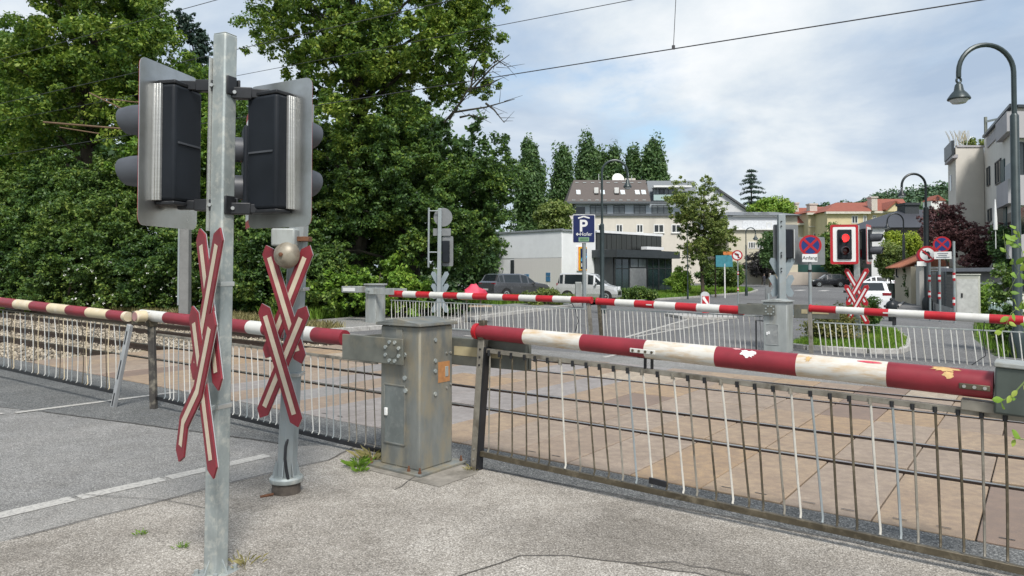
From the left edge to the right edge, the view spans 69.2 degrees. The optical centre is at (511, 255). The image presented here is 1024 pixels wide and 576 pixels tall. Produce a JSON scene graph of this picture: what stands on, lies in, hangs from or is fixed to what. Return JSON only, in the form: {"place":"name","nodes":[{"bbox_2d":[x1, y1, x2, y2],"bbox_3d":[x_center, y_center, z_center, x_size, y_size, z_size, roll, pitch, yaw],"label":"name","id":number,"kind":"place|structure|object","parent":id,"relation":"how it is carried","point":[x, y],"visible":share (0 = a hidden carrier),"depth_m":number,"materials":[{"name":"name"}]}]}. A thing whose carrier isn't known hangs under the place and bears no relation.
{"place":"outdoors","nodes":[
{"label":"outdoors","id":0,"kind":"place"},
{"bbox_2d":[0,407,277,511],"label":"road","id":1,"kind":"structure","parent":0,"point":[45,456],"depth_m":7.63,"materials":[{"name":"asphalt"}]},
{"bbox_2d":[0,297,147,406],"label":"level crossing barrier","id":2,"kind":"object","parent":1,"relation":"on","point":[138,317],"visible":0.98,"depth_m":10.86,"materials":[{"name":"metal"}]},
{"bbox_2d":[0,392,270,517],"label":"road marking","id":3,"kind":"object","parent":1,"relation":"on","point":[20,510],"visible":0.9,"depth_m":6.52,"materials":[{"name":"paint"}]},
{"bbox_2d":[0,357,1023,575],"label":"asphalt patch","id":4,"kind":"object","parent":1,"relation":"on","point":[22,391],"visible":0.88,"depth_m":8.62,"materials":[{"name":"asphalt"}]},
{"bbox_2d":[60,301,345,327],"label":"grass","id":5,"kind":"structure","parent":0,"point":[251,316],"depth_m":24.85,"materials":[{"name":"plant"}]},
{"bbox_2d":[256,293,574,319],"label":"grass","id":6,"kind":"structure","parent":0,"point":[317,313],"depth_m":27.84,"materials":[{"name":"plant"}]},
{"bbox_2d":[313,303,577,326],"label":"side pavement","id":7,"kind":"structure","parent":0,"point":[356,321],"depth_m":29.57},
{"bbox_2d":[427,208,452,316],"bbox_3d":[-2.510,0.339,25.936,0.888,4.057,0.243,0,-1,0],"label":"crossing signal post","id":8,"kind":"object","parent":7,"relation":"on","point":[442,216],"visible":0.88,"depth_m":25.96,"materials":[{"name":"grey metal"}]},
{"bbox_2d":[0,268,994,390],"bbox_3d":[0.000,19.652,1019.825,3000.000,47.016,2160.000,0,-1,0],"label":"ground","id":9,"kind":"structure","parent":0,"point":[434,270],"depth_m":132.48,"materials":[{"name":"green plant"}]},
{"bbox_2d":[232,227,311,312],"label":"hedge shrub","id":10,"kind":"object","parent":9,"relation":"on","point":[263,237],"visible":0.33,"depth_m":27.85,"materials":[{"name":"green plant"}]},
{"bbox_2d":[3,0,630,120],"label":"messenger wire","id":11,"kind":"object","parent":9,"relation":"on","point":[384,47],"visible":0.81,"depth_m":17.07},
{"bbox_2d":[672,0,675,49],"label":"dropper wire","id":12,"kind":"object","parent":11,"relation":"hanging from","point":[673,46],"visible":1,"depth_m":13.32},
{"bbox_2d":[0,0,982,155],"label":"contact wire","id":13,"kind":"object","parent":12,"relation":"hanging from","point":[619,57],"visible":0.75,"depth_m":13.52,"materials":[{"name":"metal"}]},
{"bbox_2d":[308,250,432,318],"bbox_3d":[-5.288,1.218,28.370,4.652,2.919,3.274,0,-1,0],"label":"hedge shrub","id":14,"kind":"object","parent":9,"relation":"on","point":[400,275],"visible":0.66,"depth_m":27.70,"materials":[{"name":"green plant"}]},
{"bbox_2d":[332,269,472,316],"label":"hedge shrub","id":15,"kind":"object","parent":9,"relation":"on","point":[451,287],"visible":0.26,"depth_m":28.70,"materials":[{"name":"green plant"}]},
{"bbox_2d":[507,132,550,230],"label":"poplar tree","id":16,"kind":"object","parent":9,"relation":"on","point":[531,196],"visible":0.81,"depth_m":126.70,"materials":[{"name":"green plant"}]},
{"bbox_2d":[547,141,577,203],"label":"poplar tree","id":17,"kind":"object","parent":9,"relation":"on","point":[561,179],"visible":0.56,"depth_m":131.11,"materials":[{"name":"green plant"}]},
{"bbox_2d":[493,228,679,290],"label":"supermarket","id":18,"kind":"structure","parent":9,"relation":"on","point":[548,257],"depth_m":58.46,"materials":[{"name":"paint"}]},
{"bbox_2d":[614,258,629,289],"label":"shop window","id":19,"kind":"structure","parent":18,"relation":"in","point":[621,266],"depth_m":57.76,"materials":[{"name":"glass"}]},
{"bbox_2d":[572,125,603,179],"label":"poplar tree","id":20,"kind":"object","parent":9,"relation":"on","point":[587,166],"visible":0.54,"depth_m":135.24,"materials":[{"name":"green plant"}]},
{"bbox_2d":[564,173,699,282],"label":"apartment block","id":21,"kind":"structure","parent":9,"relation":"on","point":[639,206],"depth_m":112.65,"materials":[{"name":"paint"}]},
{"bbox_2d":[636,132,671,180],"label":"poplar tree","id":22,"kind":"object","parent":9,"relation":"on","point":[653,165],"visible":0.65,"depth_m":134.74,"materials":[{"name":"green plant"}]},
{"bbox_2d":[707,212,801,284],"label":"pale house","id":23,"kind":"structure","parent":9,"relation":"on","point":[760,222],"depth_m":107.99,"materials":[{"name":"white paint"}]},
{"bbox_2d":[745,195,797,213],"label":"broadleaf tree","id":24,"kind":"object","parent":9,"relation":"on","point":[775,204],"visible":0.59,"depth_m":118.42,"materials":[{"name":"green plant"}]},
{"bbox_2d":[792,196,905,244],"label":"yellow villa","id":25,"kind":"object","parent":9,"relation":"on","point":[814,219],"visible":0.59,"depth_m":153.24,"materials":[{"name":"paint"}]},
{"bbox_2d":[840,203,933,276],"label":"slate roofed house","id":26,"kind":"structure","parent":9,"relation":"on","point":[908,212],"depth_m":95.18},
{"bbox_2d":[885,251,971,303],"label":"garden house","id":27,"kind":"structure","parent":9,"relation":"on","point":[909,263],"depth_m":46.47,"materials":[{"name":"paint"}]},
{"bbox_2d":[931,267,1005,303],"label":"garage","id":28,"kind":"structure","parent":9,"relation":"on","point":[985,274],"depth_m":35.32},
{"bbox_2d":[944,104,1023,311],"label":"corner apartment house","id":29,"kind":"structure","parent":9,"relation":"on","point":[979,179],"depth_m":44.68,"materials":[{"name":"paint"}]},
{"bbox_2d":[985,223,1011,270],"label":"shrub","id":30,"kind":"object","parent":9,"relation":"on","point":[997,252],"visible":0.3,"depth_m":37.86,"materials":[{"name":"green plant"}]},
{"bbox_2d":[0,443,1011,575],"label":"pavement","id":31,"kind":"structure","parent":0,"point":[335,516],"depth_m":5.36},
{"bbox_2d":[0,444,353,541],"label":"pavement edging","id":32,"kind":"object","parent":31,"relation":"on","point":[33,521],"visible":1,"depth_m":6.20,"materials":[{"name":"concrete"}]},
{"bbox_2d":[115,32,322,575],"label":"crossing signal post","id":33,"kind":"object","parent":31,"relation":"on","point":[161,171],"visible":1,"depth_m":4.71,"materials":[{"name":"metal"}]},
{"bbox_2d":[207,104,313,497],"bbox_3d":[-2.125,0.359,6.410,0.991,3.360,0.495,0,-1,9],"label":"crossing signal post","id":34,"kind":"object","parent":31,"relation":"on","point":[292,253],"visible":0.57,"depth_m":6.27,"materials":[{"name":"metal"}]},
{"bbox_2d":[354,453,476,486],"bbox_3d":[-1.022,2.052,7.283,1.450,0.019,0.730,-1,-2,36],"label":"machine footing","id":35,"kind":"object","parent":31,"relation":"on","point":[448,476],"visible":0.29,"depth_m":6.93,"materials":[{"name":"concrete"}]},
{"bbox_2d":[139,309,530,477],"bbox_3d":[-2.587,1.362,8.554,6.295,1.453,0.742,-1,-2,36],"label":"level crossing barrier","id":36,"kind":"object","parent":35,"relation":"on","point":[416,357],"visible":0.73,"depth_m":7.23,"materials":[{"name":"metal"}]},
{"bbox_2d":[383,383,405,445],"bbox_3d":[-1.140,1.530,7.165,0.292,0.581,0.030,-1,-2,36],"label":"door","id":37,"kind":"structure","parent":36,"relation":"in","point":[394,398],"depth_m":7.17,"materials":[{"name":"metal"}]},
{"bbox_2d":[11,411,1021,575],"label":"pavement crack","id":38,"kind":"object","parent":31,"relation":"on","point":[538,555],"visible":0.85,"depth_m":5.48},
{"bbox_2d":[460,556,702,575],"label":"pavement patch","id":39,"kind":"object","parent":31,"relation":"on","point":[546,566],"visible":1,"depth_m":4.80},
{"bbox_2d":[470,320,1023,574],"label":"level crossing barrier","id":40,"kind":"object","parent":31,"relation":"on","point":[1007,377],"visible":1,"depth_m":5.49,"materials":[{"name":"metal"}]},
{"bbox_2d":[0,0,1023,268],"label":"sky","id":41,"kind":"structure","parent":0,"point":[833,113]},
{"bbox_2d":[349,282,900,358],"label":"road","id":42,"kind":"structure","parent":0,"point":[832,295],"depth_m":27.43,"materials":[{"name":"asphalt"}]},
{"bbox_2d":[330,303,581,331],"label":"kerb","id":43,"kind":"structure","parent":42,"relation":"on","point":[364,328],"depth_m":28.68,"materials":[{"name":"concrete"}]},
{"bbox_2d":[342,283,593,334],"bbox_3d":[-1.761,1.632,23.163,9.894,1.481,0.670,-1,-2,36],"label":"level crossing barrier","id":44,"kind":"object","parent":42,"relation":"on","point":[376,293],"visible":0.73,"depth_m":22.97,"materials":[{"name":"metal"}]},
{"bbox_2d":[573,215,594,307],"bbox_3d":[3.599,0.289,37.127,1.125,4.701,0.235,0,-1,6],"label":"parking sign","id":45,"kind":"object","parent":42,"relation":"on","point":[583,229],"visible":1,"depth_m":37.05,"materials":[{"name":"metal"}]},
{"bbox_2d":[600,159,631,313],"bbox_3d":[4.581,-0.883,33.041,1.521,6.874,0.379,0,-1,0],"label":"street lamp","id":46,"kind":"object","parent":42,"relation":"on","point":[627,185],"visible":0.94,"depth_m":32.96,"materials":[{"name":"metal"}]},
{"bbox_2d":[661,174,740,292],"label":"street tree","id":47,"kind":"object","parent":42,"relation":"on","point":[702,247],"visible":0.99,"depth_m":53.57,"materials":[{"name":"green plant"}]},
{"bbox_2d":[595,298,839,352],"bbox_3d":[4.794,1.677,18.384,6.065,1.301,0.730,-1,-2,36],"label":"level crossing barrier","id":48,"kind":"object","parent":42,"relation":"on","point":[777,314],"visible":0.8,"depth_m":17.56,"materials":[{"name":"metal"}]},
{"bbox_2d":[755,230,772,286],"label":"tree","id":49,"kind":"object","parent":42,"relation":"on","point":[766,251],"visible":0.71,"depth_m":89.63,"materials":[{"name":"green plant"}]},
{"bbox_2d":[769,214,824,315],"bbox_3d":[7.016,0.663,18.375,1.403,3.338,0.434,0,-1,-15],"label":"crossing signal post","id":50,"kind":"object","parent":42,"relation":"on","point":[787,254],"visible":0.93,"depth_m":18.23,"materials":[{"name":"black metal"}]},
{"bbox_2d":[786,264,831,284],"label":"boundary wall","id":51,"kind":"structure","parent":42,"relation":"on","point":[800,276],"depth_m":107.49,"materials":[{"name":"paint"}]},
{"bbox_2d":[818,222,853,276],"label":"broadleaf tree","id":52,"kind":"object","parent":42,"relation":"on","point":[836,268],"visible":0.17,"depth_m":99.40,"materials":[{"name":"green plant"}]},
{"bbox_2d":[793,330,909,353],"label":"island kerb","id":53,"kind":"structure","parent":42,"relation":"on","point":[846,349],"depth_m":17.23,"materials":[{"name":"concrete"}]},
{"bbox_2d":[843,281,891,308],"bbox_3d":[17.510,2.011,36.461,2.190,1.562,4.202,-1,-2,22],"label":"parked car","id":54,"kind":"object","parent":42,"relation":"on","point":[881,289],"visible":0.34,"depth_m":34.63,"materials":[{"name":"white paint"}]},
{"bbox_2d":[873,239,907,282],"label":"shrub","id":55,"kind":"object","parent":42,"relation":"on","point":[891,254],"visible":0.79,"depth_m":63.42,"materials":[{"name":"green plant"}]},
{"bbox_2d":[878,230,932,257],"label":"shrub","id":56,"kind":"object","parent":42,"relation":"on","point":[913,244],"visible":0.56,"depth_m":65.14,"materials":[{"name":"green plant"}]},
{"bbox_2d":[350,333,915,390],"bbox_3d":[3.029,2.239,15.458,21.300,0.271,1.100,-1,-2,36],"label":"crossing apron","id":57,"kind":"object","parent":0,"point":[629,360],"visible":0.33,"depth_m":15.27,"materials":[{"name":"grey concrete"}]},
{"bbox_2d":[853,185,948,259],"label":"hills","id":58,"kind":"structure","parent":0,"point":[945,195],"depth_m":626.72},
{"bbox_2d":[814,180,947,214],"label":"hill wood","id":59,"kind":"object","parent":58,"relation":"on","point":[911,192],"visible":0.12,"depth_m":629.73,"materials":[{"name":"green plant"}]},
{"bbox_2d":[788,302,1023,383],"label":"pavement","id":60,"kind":"structure","parent":0,"point":[971,359],"depth_m":18.08,"materials":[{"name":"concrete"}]},
{"bbox_2d":[799,235,821,304],"bbox_3d":[7.243,0.921,17.983,0.508,2.859,0.116,-1,-2,22],"label":"no stopping sign","id":61,"kind":"object","parent":60,"relation":"on","point":[810,246],"visible":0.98,"depth_m":17.98,"materials":[{"name":"metal"}]},
{"bbox_2d":[897,173,932,309],"bbox_3d":[20.173,-0.692,37.148,1.645,6.972,0.482,0,-1,0],"label":"street lamp","id":62,"kind":"object","parent":60,"relation":"on","point":[925,299],"visible":0.91,"depth_m":37.07,"materials":[{"name":"metal"}]},
{"bbox_2d":[807,304,1023,365],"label":"level crossing barrier","id":63,"kind":"object","parent":60,"relation":"on","point":[963,317],"visible":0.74,"depth_m":15.65,"materials":[{"name":"metal"}]},
{"bbox_2d":[931,272,952,311],"bbox_3d":[20.389,1.793,35.217,0.180,2.094,8.259,-1,-2,23],"label":"metal fence","id":64,"kind":"object","parent":60,"relation":"on","point":[946,292],"visible":0.72,"depth_m":34.47,"materials":[{"name":"metal"}]},
{"bbox_2d":[933,236,951,321],"bbox_3d":[16.316,0.936,28.114,0.612,3.357,0.108,-1,-2,30],"label":"no stopping sign","id":65,"kind":"object","parent":60,"relation":"on","point":[941,245],"visible":0.99,"depth_m":28.13,"materials":[{"name":"metal"}]},
{"bbox_2d":[916,196,971,266],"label":"purple maple","id":66,"kind":"object","parent":60,"relation":"on","point":[944,222],"visible":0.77,"depth_m":40.64,"materials":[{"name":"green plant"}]},
{"bbox_2d":[956,274,980,313],"bbox_3d":[19.068,1.716,31.008,0.900,1.915,0.500,-1,-2,37],"label":"utility cabinet","id":67,"kind":"object","parent":60,"relation":"on","point":[968,298],"visible":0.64,"depth_m":30.82,"materials":[{"name":"beige paint"}]},
{"bbox_2d":[951,221,1003,267],"bbox_3d":[25.297,0.603,39.878,2.809,4.982,2.681,-1,-2,35],"label":"purple maple","id":68,"kind":"object","parent":60,"relation":"on","point":[976,256],"visible":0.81,"depth_m":39.70,"materials":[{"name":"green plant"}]},
{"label":"island grass","id":69,"kind":"structure","parent":60,"relation":"on","visible":0},
{"bbox_2d":[796,300,872,339],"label":"shrub","id":70,"kind":"object","parent":69,"relation":"on","point":[844,318],"visible":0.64,"depth_m":19.01,"materials":[{"name":"green plant"}]},
{"bbox_2d":[793,326,907,352],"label":"grass","id":71,"kind":"structure","parent":69,"relation":"on","point":[858,341],"depth_m":18.36,"materials":[{"name":"plant"}]},
{"bbox_2d":[830,224,883,338],"bbox_3d":[8.855,0.777,18.986,1.301,3.173,0.518,0,-1,-11],"label":"crossing signal post","id":72,"kind":"object","parent":69,"relation":"on","point":[845,244],"visible":0.98,"depth_m":18.99,"materials":[{"name":"metal"}]},
{"bbox_2d":[973,322,1006,356],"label":"verge","id":73,"kind":"structure","parent":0,"point":[994,353],"depth_m":19.64,"materials":[{"name":"green plant"}]},
{"bbox_2d":[947,42,1023,358],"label":"street lamp","id":74,"kind":"object","parent":73,"relation":"on","point":[959,94],"visible":0.97,"depth_m":16.74,"materials":[{"name":"metal"}]},
{"bbox_2d":[984,261,1023,351],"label":"climbing plant","id":75,"kind":"object","parent":73,"relation":"on","point":[999,296],"visible":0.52,"depth_m":17.73,"materials":[{"name":"green plant"}]},
{"bbox_2d":[976,433,1003,541],"bbox_3d":[2.691,2.193,10.568,20.550,0.263,7.640,-1,-2,36],"label":"crossing bed","id":76,"kind":"object","parent":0,"point":[987,496],"depth_m":6.60,"materials":[{"name":"black stone"}]},
{"bbox_2d":[28,345,1023,549],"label":"crossing deck","id":77,"kind":"structure","parent":76,"relation":"on","point":[136,370],"depth_m":8.91,"materials":[{"name":"beige concrete"}]},
{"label":"far verge","id":78,"kind":"structure","parent":0,"visible":0},
{"bbox_2d":[433,225,505,290],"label":"background tree","id":79,"kind":"object","parent":78,"relation":"on","point":[489,265],"visible":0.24,"depth_m":59.98,"materials":[{"name":"green plant"}]},
{"bbox_2d":[531,198,575,229],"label":"round tree","id":80,"kind":"object","parent":78,"relation":"on","point":[549,214],"visible":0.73,"depth_m":88.63,"materials":[{"name":"green plant"}]},
{"bbox_2d":[556,273,621,298],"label":"parked car","id":81,"kind":"object","parent":78,"relation":"on","point":[566,283],"visible":0.66,"depth_m":44.30,"materials":[{"name":"silver metal"}]},
{"bbox_2d":[593,285,753,298],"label":"grass","id":82,"kind":"structure","parent":78,"relation":"on","point":[694,291],"depth_m":59.79,"materials":[{"name":"plant"}]},
{"bbox_2d":[663,266,694,293],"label":"shrub","id":83,"kind":"object","parent":78,"relation":"on","point":[677,280],"visible":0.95,"depth_m":54.51,"materials":[{"name":"green plant"}]},
{"bbox_2d":[693,261,744,287],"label":"hedge","id":84,"kind":"object","parent":78,"relation":"on","point":[730,276],"visible":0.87,"depth_m":61.20,"materials":[{"name":"green plant"}]},
{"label":"car park","id":85,"kind":"structure","parent":0,"visible":0},
{"bbox_2d":[478,274,549,294],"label":"parked car","id":86,"kind":"object","parent":85,"relation":"on","point":[504,283],"visible":0.48,"depth_m":46.23,"materials":[{"name":"grey paint"}]},
{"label":"left verge","id":87,"kind":"structure","parent":0,"visible":0},
{"bbox_2d":[2,30,128,285],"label":"background tree","id":88,"kind":"object","parent":87,"relation":"on","point":[96,150],"visible":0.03,"depth_m":49.49,"materials":[{"name":"green plant"}]},
{"bbox_2d":[0,0,208,291],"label":"ash tree","id":89,"kind":"object","parent":87,"relation":"on","point":[111,53],"visible":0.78,"depth_m":33.60,"materials":[{"name":"green plant"}]},
{"bbox_2d":[52,144,164,245],"bbox_3d":[-17.495,-1.248,32.585,4.515,7.559,4.090,-1,-2,21],"label":"hedge shrub","id":90,"kind":"object","parent":87,"relation":"on","point":[98,179],"visible":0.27,"depth_m":31.70,"materials":[{"name":"green plant"}]},
{"bbox_2d":[103,226,197,309],"bbox_3d":[-14.109,0.165,29.527,3.910,4.697,4.608,1,-2,-45],"label":"hedge shrub","id":91,"kind":"object","parent":87,"relation":"on","point":[139,297],"visible":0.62,"depth_m":28.72,"materials":[{"name":"green plant"}]},
{"bbox_2d":[99,48,246,303],"bbox_3d":[-14.660,-3.572,34.745,6.802,12.482,9.679,0,-1,0],"label":"ash tree","id":92,"kind":"object","parent":87,"relation":"on","point":[132,147],"visible":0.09,"depth_m":33.09,"materials":[{"name":"green plant"}]},
{"bbox_2d":[167,8,212,215],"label":"pine tree","id":93,"kind":"object","parent":87,"relation":"on","point":[200,39],"visible":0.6,"depth_m":47.89,"materials":[{"name":"green plant"}]},
{"bbox_2d":[144,211,240,309],"bbox_3d":[-12.533,0.462,29.703,3.717,4.818,4.110,0,-1,0],"label":"hedge shrub","id":94,"kind":"object","parent":87,"relation":"on","point":[162,300],"visible":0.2,"depth_m":28.70,"materials":[{"name":"green plant"}]},
{"bbox_2d":[191,215,268,313],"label":"hedge shrub","id":95,"kind":"object","parent":87,"relation":"on","point":[241,293],"visible":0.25,"depth_m":28.03,"materials":[{"name":"green plant"}]},
{"bbox_2d":[205,100,342,260],"bbox_3d":[-10.113,-2.518,32.640,6.748,10.411,8.252,0,-1,0],"label":"maple tree","id":96,"kind":"object","parent":87,"relation":"on","point":[317,164],"visible":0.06,"depth_m":31.41,"materials":[{"name":"green plant"}]},
{"bbox_2d":[266,226,362,313],"bbox_3d":[-7.515,0.871,28.274,3.654,4.038,4.596,0,-1,0],"label":"hedge shrub","id":97,"kind":"object","parent":87,"relation":"on","point":[324,253],"visible":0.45,"depth_m":27.80,"materials":[{"name":"green plant"}]},
{"bbox_2d":[227,0,522,276],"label":"ash tree","id":98,"kind":"object","parent":87,"relation":"on","point":[366,73],"visible":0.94,"depth_m":29.71,"materials":[{"name":"green plant"}]},
{"bbox_2d":[319,95,491,278],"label":"background tree","id":99,"kind":"object","parent":87,"relation":"on","point":[472,129],"visible":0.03,"depth_m":44.98,"materials":[{"name":"green plant"}]},
{"bbox_2d":[309,113,526,311],"bbox_3d":[-4.306,-1.595,31.268,10.012,8.568,8.604,0,-1,0],"label":"maple tree","id":100,"kind":"object","parent":87,"relation":"on","point":[396,216],"visible":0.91,"depth_m":29.57,"materials":[{"name":"green plant"}]},
{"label":"ballast bed","id":101,"kind":"structure","parent":0,"visible":0},
{"bbox_2d":[0,150,38,250],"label":"hedge shrub","id":102,"kind":"object","parent":101,"relation":"on","point":[5,186],"visible":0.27,"depth_m":32.36,"materials":[{"name":"green plant"}]},
{"bbox_2d":[0,195,82,312],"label":"hedge shrub","id":103,"kind":"object","parent":101,"relation":"on","point":[12,235],"visible":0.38,"depth_m":30.39,"materials":[{"name":"green plant"}]},
{"bbox_2d":[4,189,127,312],"bbox_3d":[-18.204,-0.168,30.410,5.046,5.368,4.314,0,-1,0],"label":"hedge shrub","id":104,"kind":"object","parent":101,"relation":"on","point":[36,292],"visible":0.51,"depth_m":29.75,"materials":[{"name":"green plant"}]},
{"bbox_2d":[52,187,167,309],"bbox_3d":[-16.044,-0.198,30.299,4.572,5.412,4.162,-1,-2,43],"label":"hedge shrub","id":105,"kind":"object","parent":101,"relation":"on","point":[120,219],"visible":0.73,"depth_m":29.23,"materials":[{"name":"green plant"}]},
{"bbox_2d":[0,308,328,361],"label":"ballast","id":106,"kind":"structure","parent":101,"relation":"on","point":[143,338],"depth_m":20.71,"materials":[{"name":"stone"}]},
{"bbox_2d":[43,92,191,313],"bbox_3d":[-13.017,-1.754,24.389,4.566,8.000,0.853,0,-1,-15],"label":"catenary mast","id":107,"kind":"object","parent":106,"relation":"on","point":[184,272],"visible":0.33,"depth_m":25.00,"materials":[{"name":"grey metal"}]},
{"bbox_2d":[0,325,1023,490],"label":"railway track","id":108,"kind":"structure","parent":101,"relation":"on","point":[133,345],"depth_m":10.01,"materials":[{"name":"metal"}]},
{"bbox_2d":[0,309,1023,423],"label":"railway track","id":109,"kind":"structure","parent":101,"relation":"on","point":[186,334],"depth_m":19.46,"materials":[{"name":"metal"}]},
{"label":"track verge","id":110,"kind":"structure","parent":0,"visible":0},
{"bbox_2d":[0,31,57,194],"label":"ash tree","id":111,"kind":"object","parent":110,"relation":"on","point":[19,166],"visible":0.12,"depth_m":39.88,"materials":[{"name":"green plant"}]},
{"bbox_2d":[2,148,93,259],"bbox_3d":[-19.900,-1.143,32.481,5.273,7.306,3.782,0,-1,0],"label":"hedge shrub","id":112,"kind":"object","parent":110,"relation":"on","point":[45,190],"visible":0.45,"depth_m":32.10,"materials":[{"name":"green plant"}]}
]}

